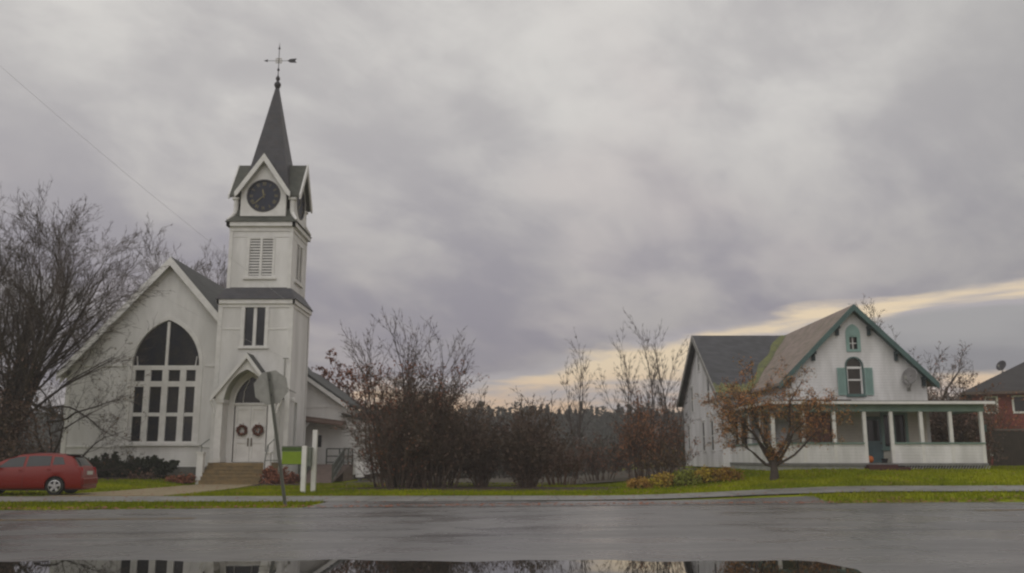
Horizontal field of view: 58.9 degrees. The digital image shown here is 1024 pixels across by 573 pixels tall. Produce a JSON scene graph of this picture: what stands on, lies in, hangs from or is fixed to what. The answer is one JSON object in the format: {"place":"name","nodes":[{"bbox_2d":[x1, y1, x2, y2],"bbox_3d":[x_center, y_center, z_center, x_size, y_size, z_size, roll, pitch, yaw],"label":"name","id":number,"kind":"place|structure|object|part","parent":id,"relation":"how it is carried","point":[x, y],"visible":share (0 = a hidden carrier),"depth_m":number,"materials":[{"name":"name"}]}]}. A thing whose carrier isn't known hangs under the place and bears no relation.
{"place":"outdoors","nodes":[
{"label":"outdoors","id":0,"kind":"place"},
{"bbox_2d":[44,484,255,495],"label":"path","id":1,"kind":"structure","parent":0,"point":[168,491],"depth_m":37.15,"materials":[{"name":"grey concrete"}]},
{"bbox_2d":[0,502,1023,572],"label":"road","id":2,"kind":"structure","parent":0,"point":[945,537],"depth_m":15.79,"materials":[{"name":"grey asphalt"}]},
{"bbox_2d":[0,559,861,572],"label":"puddle","id":3,"kind":"object","parent":2,"relation":"on","point":[373,566],"visible":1,"depth_m":11.06,"materials":[{"name":"black liquid"}]},
{"bbox_2d":[0,510,1007,520],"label":"road line","id":4,"kind":"object","parent":2,"relation":"on","point":[192,518],"visible":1,"depth_m":19.59,"materials":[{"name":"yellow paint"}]},
{"bbox_2d":[0,485,1023,501],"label":"sidewalk","id":5,"kind":"structure","parent":0,"point":[601,497],"depth_m":30.38,"materials":[{"name":"concrete"}]},
{"bbox_2d":[0,0,1023,450],"label":"sky","id":6,"kind":"structure","parent":0,"point":[524,175],"materials":[{"name":"grey"}]},
{"bbox_2d":[0,463,1023,509],"bbox_3d":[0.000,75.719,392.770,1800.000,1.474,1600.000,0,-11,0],"label":"ground","id":7,"kind":"structure","parent":0,"point":[830,499],"depth_m":33.41,"materials":[{"name":"green plant"}]},
{"bbox_2d":[0,230,24,354],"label":"bare tree","id":8,"kind":"object","parent":7,"relation":"on","point":[8,268],"visible":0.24,"depth_m":54.00,"materials":[{"name":"brown plant"}]},
{"bbox_2d":[0,338,61,461],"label":"shrub","id":9,"kind":"object","parent":7,"relation":"on","point":[5,453],"visible":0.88,"depth_m":42.21,"materials":[{"name":"brown plant"}]},
{"bbox_2d":[0,453,97,494],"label":"parked car","id":10,"kind":"object","parent":7,"relation":"on","point":[54,473],"visible":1,"depth_m":32.38,"materials":[{"name":"red paint"}]},
{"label":"side window","id":11,"kind":"part","parent":10,"relation":"part of","materials":[{"name":"grey glass"}]},
{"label":"side window","id":12,"kind":"part","parent":10,"relation":"part of","materials":[{"name":"grey glass"}]},
{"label":"quarter window","id":13,"kind":"part","parent":10,"relation":"part of","materials":[{"name":"grey glass"}]},
{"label":"rear window","id":14,"kind":"part","parent":10,"relation":"part of","materials":[{"name":"grey glass"}]},
{"bbox_2d":[1,332,156,478],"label":"bare tree","id":15,"kind":"object","parent":7,"relation":"on","point":[62,419],"visible":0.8,"depth_m":46.28,"materials":[{"name":"brown plant"}]},
{"bbox_2d":[0,179,175,451],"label":"bare tree","id":16,"kind":"object","parent":7,"relation":"on","point":[33,312],"visible":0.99,"depth_m":43.84,"materials":[{"name":"brown plant"}]},
{"bbox_2d":[0,237,226,435],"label":"bare tree","id":17,"kind":"object","parent":7,"relation":"on","point":[196,269],"visible":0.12,"depth_m":69.71,"materials":[{"name":"brown plant"}]},
{"bbox_2d":[98,477,170,480],"bbox_3d":[-20.977,10.047,46.984,8.639,0.388,4.097,0,-11,0],"label":"planting bed","id":18,"kind":"object","parent":7,"relation":"on","point":[108,478],"visible":0.21,"depth_m":45.97,"materials":[{"name":"brown soil"}]},
{"bbox_2d":[86,451,179,478],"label":"juniper bush","id":19,"kind":"object","parent":18,"relation":"on","point":[161,467],"visible":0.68,"depth_m":46.93,"materials":[{"name":"green plant"}]},
{"bbox_2d":[121,467,162,479],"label":"plant","id":20,"kind":"object","parent":18,"relation":"on","point":[147,475],"visible":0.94,"depth_m":45.86,"materials":[{"name":"brown plant"}]},
{"bbox_2d":[163,472,197,483],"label":"plant","id":21,"kind":"object","parent":18,"relation":"on","point":[182,479],"visible":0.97,"depth_m":46.23,"materials":[{"name":"red plant"}]},
{"bbox_2d":[75,223,227,344],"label":"bare tree","id":22,"kind":"object","parent":7,"relation":"on","point":[157,268],"visible":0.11,"depth_m":74.61,"materials":[{"name":"brown plant"}]},
{"bbox_2d":[56,44,380,483],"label":"church","id":23,"kind":"structure","parent":7,"relation":"on","point":[199,404],"depth_m":50.82,"materials":[{"name":"white wood"}]},
{"bbox_2d":[3,203,279,355],"bbox_3d":[-20.408,-2.045,44.078,20.983,9.559,0.011,9,-14,-40],"label":"overhead cable","id":24,"kind":"object","parent":23,"relation":"attached to","point":[138,283],"visible":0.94,"depth_m":45.21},
{"bbox_2d":[4,69,305,314],"bbox_3d":[-17.546,-5.490,41.653,0.010,10.597,23.234,-7,-13,31],"label":"overhead cable","id":25,"kind":"object","parent":23,"relation":"attached to","point":[141,186],"visible":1,"depth_m":41.59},
{"bbox_2d":[119,315,202,445],"bbox_3d":[-19.380,5.210,50.641,4.400,7.280,0.290,0,-11,0],"label":"pointed window","id":26,"kind":"structure","parent":23,"relation":"in","point":[172,397],"depth_m":50.59,"materials":[{"name":"white glass"}]},
{"bbox_2d":[235,423,247,435],"bbox_3d":[-14.712,7.788,49.363,0.702,0.722,0.194,0,-11,0],"label":"wreath","id":27,"kind":"object","parent":23,"relation":"attached to","point":[240,426],"visible":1,"depth_m":49.33,"materials":[{"name":"orange plant"}]},
{"bbox_2d":[233,406,251,461],"bbox_3d":[-14.714,8.028,49.427,0.852,3.010,0.125,0,-11,0],"label":"door","id":28,"kind":"structure","parent":23,"relation":"in","point":[241,444],"depth_m":49.41,"materials":[{"name":"white paint"}]},
{"bbox_2d":[238,307,268,348],"bbox_3d":[-14.330,2.216,50.502,1.660,2.510,0.260,0,-11,0],"label":"tower window","id":29,"kind":"structure","parent":23,"relation":"in","point":[254,320],"depth_m":50.52,"materials":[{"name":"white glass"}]},
{"bbox_2d":[251,424,263,435],"bbox_3d":[-13.865,7.780,49.365,0.732,0.750,0.198,0,-11,0],"label":"wreath","id":30,"kind":"object","parent":23,"relation":"attached to","point":[260,427],"visible":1,"depth_m":49.34,"materials":[{"name":"brown plant"}]},
{"bbox_2d":[249,406,266,461],"bbox_3d":[-13.846,8.028,49.427,0.852,3.010,0.125,0,-11,0],"label":"door","id":31,"kind":"structure","parent":23,"relation":"in","point":[257,446],"depth_m":49.41,"materials":[{"name":"white paint"}]},
{"bbox_2d":[292,400,297,445],"bbox_3d":[-12.285,7.743,51.062,0.150,2.620,0.840,0,-11,0],"label":"side window","id":32,"kind":"structure","parent":23,"relation":"in","point":[295,400],"depth_m":51.16,"materials":[{"name":"grey glass"}]},
{"bbox_2d":[317,433,323,448],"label":"side door window","id":33,"kind":"structure","parent":23,"relation":"in","point":[320,435],"depth_m":57.13,"materials":[{"name":"black glass"}]},
{"bbox_2d":[254,370,287,506],"bbox_3d":[-6.879,4.341,25.840,1.151,3.918,0.093,0,-11,0],"label":"stop sign","id":34,"kind":"object","parent":7,"relation":"on","point":[271,387],"visible":0.94,"depth_m":26.11,"materials":[{"name":"grey metal"}]},
{"bbox_2d":[253,483,307,485],"bbox_3d":[-11.695,9.947,45.511,3.349,0.100,3.250,-6,-12,30],"label":"planting bed","id":35,"kind":"object","parent":7,"relation":"on","point":[293,484],"visible":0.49,"depth_m":44.73,"materials":[{"name":"brown soil"}]},
{"bbox_2d":[259,465,299,483],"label":"plant","id":36,"kind":"object","parent":35,"relation":"on","point":[271,475],"visible":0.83,"depth_m":45.62,"materials":[{"name":"red plant"}]},
{"bbox_2d":[282,430,317,492],"bbox_3d":[-8.483,7.043,36.453,1.463,2.550,0.603,6,-12,-30],"label":"lawn sign","id":37,"kind":"object","parent":7,"relation":"on","point":[304,457],"visible":0.83,"depth_m":36.38,"materials":[{"name":"white paint"}]},
{"bbox_2d":[297,448,352,482],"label":"wheelchair ramp","id":38,"kind":"structure","parent":7,"relation":"on","point":[338,469],"depth_m":51.60,"materials":[{"name":"grey paint"}]},
{"bbox_2d":[312,348,397,416],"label":"rust leaved tree","id":39,"kind":"object","parent":7,"relation":"on","point":[336,382],"visible":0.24,"depth_m":65.12,"materials":[{"name":"brown plant"}]},
{"bbox_2d":[355,456,365,480],"bbox_3d":[-8.700,10.468,51.959,0.520,1.500,0.480,0,-11,0],"label":"utility cabinet","id":40,"kind":"object","parent":7,"relation":"on","point":[360,474],"visible":0.57,"depth_m":51.77,"materials":[{"name":"white paint"}]},
{"bbox_2d":[331,369,444,487],"bbox_3d":[-5.524,6.187,39.843,5.403,5.424,4.918,4,-11,-20],"label":"shrub","id":41,"kind":"object","parent":7,"relation":"on","point":[379,439],"visible":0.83,"depth_m":39.39,"materials":[{"name":"orange plant"}]},
{"bbox_2d":[340,307,488,486],"bbox_3d":[-4.845,4.941,40.838,5.365,8.244,6.275,9,-14,-41],"label":"tall shrub","id":42,"kind":"object","parent":7,"relation":"on","point":[411,365],"visible":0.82,"depth_m":40.93,"materials":[{"name":"brown plant"}]},
{"bbox_2d":[339,373,490,486],"bbox_3d":[-4.501,6.687,43.547,6.387,5.829,5.631,6,-12,-30],"label":"shrub","id":43,"kind":"object","parent":7,"relation":"on","point":[392,433],"visible":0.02,"depth_m":43.28,"materials":[{"name":"brown plant"}]},
{"bbox_2d":[355,329,495,487],"bbox_3d":[-3.182,5.364,40.608,6.223,7.328,6.557,6,-12,-28],"label":"shrub","id":44,"kind":"object","parent":7,"relation":"on","point":[445,452],"visible":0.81,"depth_m":39.73,"materials":[{"name":"brown plant"}]},
{"bbox_2d":[362,349,509,486],"bbox_3d":[-3.706,6.364,43.241,7.562,6.346,5.317,0,-11,0],"label":"shrub","id":45,"kind":"object","parent":7,"relation":"on","point":[450,478],"visible":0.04,"depth_m":42.59,"materials":[{"name":"orange plant"}]},
{"bbox_2d":[299,486,621,491],"bbox_3d":[-2.228,8.794,39.467,14.921,0.112,5.202,0,-11,0],"label":"planting bed","id":46,"kind":"object","parent":7,"relation":"on","point":[492,488],"visible":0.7,"depth_m":38.47,"materials":[{"name":"brown soil"}]},
{"bbox_2d":[450,411,509,486],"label":"shrub","id":47,"kind":"object","parent":46,"relation":"on","point":[484,467],"visible":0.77,"depth_m":40.06,"materials":[{"name":"brown plant"}]},
{"bbox_2d":[471,388,583,487],"bbox_3d":[0.774,6.676,40.136,4.010,4.585,4.478,-7,-13,33],"label":"shrub","id":48,"kind":"object","parent":46,"relation":"on","point":[526,455],"visible":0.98,"depth_m":39.57,"materials":[{"name":"brown plant"}]},
{"bbox_2d":[13,421,945,478],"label":"scrub","id":49,"kind":"object","parent":7,"relation":"on","point":[498,472],"visible":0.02,"depth_m":75.87,"materials":[{"name":"brown plant"}]},
{"bbox_2d":[12,393,967,455],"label":"distant wood","id":50,"kind":"object","parent":7,"relation":"on","point":[599,421],"visible":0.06,"depth_m":202.88,"materials":[{"name":"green plant"}]},
{"bbox_2d":[1,467,1023,509],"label":"fallen leaves","id":51,"kind":"object","parent":7,"relation":"on","point":[482,504],"visible":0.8,"depth_m":26.56,"materials":[{"name":"brown plant"}]},
{"bbox_2d":[535,433,592,485],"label":"shrub","id":52,"kind":"object","parent":7,"relation":"on","point":[566,467],"visible":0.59,"depth_m":44.86,"materials":[{"name":"brown plant"}]},
{"bbox_2d":[558,331,595,478],"bbox_3d":[4.028,6.992,54.873,2.570,9.393,3.136,0,-11,0],"label":"sapling","id":53,"kind":"object","parent":7,"relation":"on","point":[580,418],"visible":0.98,"depth_m":54.59,"materials":[{"name":"brown plant"}]},
{"bbox_2d":[571,428,628,480],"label":"bush","id":54,"kind":"object","parent":7,"relation":"on","point":[591,463],"visible":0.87,"depth_m":49.05,"materials":[{"name":"orange plant"}]},
{"bbox_2d":[606,386,673,478],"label":"bush","id":55,"kind":"object","parent":7,"relation":"on","point":[640,437],"visible":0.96,"depth_m":47.49,"materials":[{"name":"orange plant"}]},
{"bbox_2d":[624,476,655,489],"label":"perennial clump","id":56,"kind":"object","parent":7,"relation":"on","point":[635,483],"visible":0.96,"depth_m":36.91,"materials":[{"name":"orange plant"}]},
{"bbox_2d":[620,337,668,471],"bbox_3d":[8.399,7.216,56.616,3.223,8.643,1.680,-5,-12,25],"label":"sapling","id":57,"kind":"object","parent":7,"relation":"on","point":[652,398],"visible":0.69,"depth_m":56.66,"materials":[{"name":"brown plant"}]},
{"bbox_2d":[648,471,680,487],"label":"perennial clump","id":58,"kind":"object","parent":7,"relation":"on","point":[663,480],"visible":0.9,"depth_m":36.73,"materials":[{"name":"yellow plant"}]},
{"bbox_2d":[644,321,688,467],"bbox_3d":[10.166,6.728,57.139,3.943,9.372,2.314,-3,-11,17],"label":"sapling","id":59,"kind":"object","parent":7,"relation":"on","point":[658,389],"visible":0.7,"depth_m":57.49,"materials":[{"name":"brown plant"}]},
{"bbox_2d":[668,467,703,486],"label":"perennial clump","id":60,"kind":"object","parent":7,"relation":"on","point":[685,478],"visible":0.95,"depth_m":36.54,"materials":[{"name":"green plant"}]},
{"bbox_2d":[691,465,727,482],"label":"perennial clump","id":61,"kind":"object","parent":7,"relation":"on","point":[706,473],"visible":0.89,"depth_m":36.77,"materials":[{"name":"yellow plant"}]},
{"bbox_2d":[712,465,744,480],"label":"perennial clump","id":62,"kind":"object","parent":7,"relation":"on","point":[729,474],"visible":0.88,"depth_m":36.93,"materials":[{"name":"orange plant"}]},
{"bbox_2d":[692,353,860,480],"bbox_3d":[10.323,5.258,36.595,6.002,5.049,5.853,0,-11,0],"label":"apple tree","id":63,"kind":"object","parent":7,"relation":"on","point":[773,458],"visible":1,"depth_m":35.76,"materials":[{"name":"brown plant"}]},
{"bbox_2d":[676,304,994,470],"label":"white house","id":64,"kind":"structure","parent":7,"relation":"on","point":[853,355],"depth_m":42.65,"materials":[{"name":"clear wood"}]},
{"bbox_2d":[686,423,690,449],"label":"window","id":65,"kind":"structure","parent":64,"relation":"in","point":[689,438],"depth_m":56.23,"materials":[{"name":"white glass"}]},
{"bbox_2d":[689,385,693,412],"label":"window","id":66,"kind":"structure","parent":64,"relation":"in","point":[691,387],"depth_m":55.31,"materials":[{"name":"white glass"}]},
{"bbox_2d":[696,353,699,372],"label":"window","id":67,"kind":"structure","parent":64,"relation":"in","point":[698,361],"depth_m":53.53,"materials":[{"name":"white glass"}]},
{"bbox_2d":[701,420,705,451],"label":"window","id":68,"kind":"structure","parent":64,"relation":"in","point":[703,421],"depth_m":51.97,"materials":[{"name":"white glass"}]},
{"bbox_2d":[705,376,710,405],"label":"window","id":69,"kind":"structure","parent":64,"relation":"in","point":[708,389],"depth_m":50.80,"materials":[{"name":"white glass"}]},
{"bbox_2d":[709,418,714,451],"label":"window","id":70,"kind":"structure","parent":64,"relation":"in","point":[712,421],"depth_m":49.78,"materials":[{"name":"white glass"}]},
{"bbox_2d":[735,422,746,443],"bbox_3d":[12.000,7.789,47.496,0.600,1.400,0.030,0,-11,0],"label":"window","id":71,"kind":"structure","parent":64,"relation":"in","point":[735,422],"depth_m":47.51,"materials":[{"name":"black glass"}]},
{"bbox_2d":[809,412,831,441],"bbox_3d":[14.425,6.738,42.173,1.350,1.760,0.260,0,-11,0],"label":"window","id":72,"kind":"structure","parent":64,"relation":"in","point":[809,412],"depth_m":42.27,"materials":[{"name":"black glass"}]},
{"bbox_2d":[845,324,860,351],"bbox_3d":[16.160,2.443,43.031,0.680,1.320,0.175,0,-11,0],"label":"attic window","id":73,"kind":"structure","parent":64,"relation":"in","point":[852,333],"depth_m":42.99,"materials":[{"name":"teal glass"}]},
{"bbox_2d":[837,357,873,396],"bbox_3d":[16.120,4.244,42.682,1.660,1.890,0.230,0,-11,0],"label":"arched window","id":74,"kind":"structure","parent":64,"relation":"in","point":[850,378],"depth_m":42.63,"materials":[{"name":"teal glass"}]},
{"bbox_2d":[869,454,873,462],"bbox_3d":[15.580,7.500,39.545,0.360,0.363,0.360,0,-11,0],"label":"pumpkin","id":75,"kind":"object","parent":64,"relation":"on","point":[871,459],"visible":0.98,"depth_m":39.39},
{"bbox_2d":[866,417,883,461],"bbox_3d":[16.790,7.089,42.035,0.780,2.100,0.099,0,-11,0],"label":"front door","id":76,"kind":"structure","parent":64,"relation":"in","point":[874,430],"depth_m":42.05,"materials":[{"name":"teal wood"}]},
{"bbox_2d":[880,412,908,450],"bbox_3d":[17.800,6.738,42.173,1.400,1.760,0.260,0,-11,0],"label":"window","id":77,"kind":"structure","parent":64,"relation":"in","point":[898,422],"depth_m":42.25,"materials":[{"name":"black glass"}]},
{"bbox_2d":[902,367,916,390],"bbox_3d":[18.493,4.314,42.287,0.590,1.086,0.727,0,-11,0],"label":"satellite dish","id":78,"kind":"object","parent":64,"relation":"attached to","point":[909,376],"visible":1,"depth_m":42.34,"materials":[{"name":"grey metal"}]},
{"bbox_2d":[852,293,953,399],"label":"bare tree","id":79,"kind":"object","parent":7,"relation":"on","point":[873,309],"visible":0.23,"depth_m":68.38,"materials":[{"name":"brown plant"}]},
{"bbox_2d":[889,325,978,400],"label":"bare tree","id":80,"kind":"object","parent":7,"relation":"on","point":[975,376],"visible":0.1,"depth_m":73.99,"materials":[{"name":"brown plant"}]},
{"bbox_2d":[909,340,976,418],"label":"bare tree","id":81,"kind":"object","parent":7,"relation":"on","point":[952,380],"visible":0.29,"depth_m":65.81,"materials":[{"name":"brown plant"}]},
{"bbox_2d":[927,373,1007,465],"bbox_3d":[22.526,6.633,46.664,4.992,5.335,4.103,0,-11,0],"label":"bush","id":82,"kind":"object","parent":7,"relation":"on","point":[964,430],"visible":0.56,"depth_m":45.92,"materials":[{"name":"brown plant"}]},
{"bbox_2d":[959,381,1023,465],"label":"tree","id":83,"kind":"object","parent":7,"relation":"on","point":[989,409],"visible":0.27,"depth_m":51.59,"materials":[{"name":"orange plant"}]},
{"bbox_2d":[960,362,1023,464],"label":"brick house","id":84,"kind":"structure","parent":7,"relation":"on","point":[1011,379],"depth_m":68.86,"materials":[{"name":"brown brick"}]},
{"bbox_2d":[984,396,998,413],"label":"window","id":85,"kind":"structure","parent":84,"relation":"in","point":[996,397],"depth_m":69.03,"materials":[{"name":"white paint"}]},
{"bbox_2d":[996,360,1005,371],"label":"satellite dish","id":86,"kind":"object","parent":84,"relation":"on","point":[1001,365],"visible":1,"depth_m":71.98,"materials":[{"name":"metal"}]},
{"bbox_2d":[1011,395,1023,412],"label":"window","id":87,"kind":"structure","parent":84,"relation":"in","point":[1017,405],"depth_m":68.31,"materials":[{"name":"white glass"}]},
{"bbox_2d":[991,429,1023,465],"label":"wooden fence","id":88,"kind":"object","parent":7,"relation":"on","point":[1012,443],"visible":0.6,"depth_m":49.25,"materials":[{"name":"brown wood"}]},
{"bbox_2d":[332,467,711,484],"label":"field","id":89,"kind":"structure","parent":0,"point":[623,477],"depth_m":52.89,"materials":[{"name":"green plant"}]},
{"bbox_2d":[594,322,643,472],"bbox_3d":[7.053,7.334,60.425,3.559,10.063,2.355,0,-11,0],"label":"sapling","id":90,"kind":"object","parent":89,"relation":"on","point":[627,379],"visible":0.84,"depth_m":60.72,"materials":[{"name":"brown plant"}]},
{"bbox_2d":[612,309,688,469],"bbox_3d":[9.426,6.821,59.926,5.163,10.458,4.385,0,-11,0],"label":"sapling","id":91,"kind":"object","parent":89,"relation":"on","point":[680,351],"visible":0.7,"depth_m":59.49,"materials":[{"name":"brown plant"}]},
{"bbox_2d":[622,392,701,474],"bbox_3d":[8.166,8.115,50.122,4.226,4.487,4.013,9,-14,-38],"label":"bush","id":92,"kind":"object","parent":89,"relation":"on","point":[666,435],"visible":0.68,"depth_m":49.37,"materials":[{"name":"orange plant"}]},
{"bbox_2d":[635,435,693,477],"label":"bush","id":93,"kind":"object","parent":89,"relation":"on","point":[669,462],"visible":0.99,"depth_m":45.68,"materials":[{"name":"brown plant"}]},
{"bbox_2d":[303,496,832,507],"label":"side street","id":94,"kind":"structure","parent":0,"point":[331,504],"depth_m":27.10,"materials":[{"name":"grey asphalt"}]}
]}

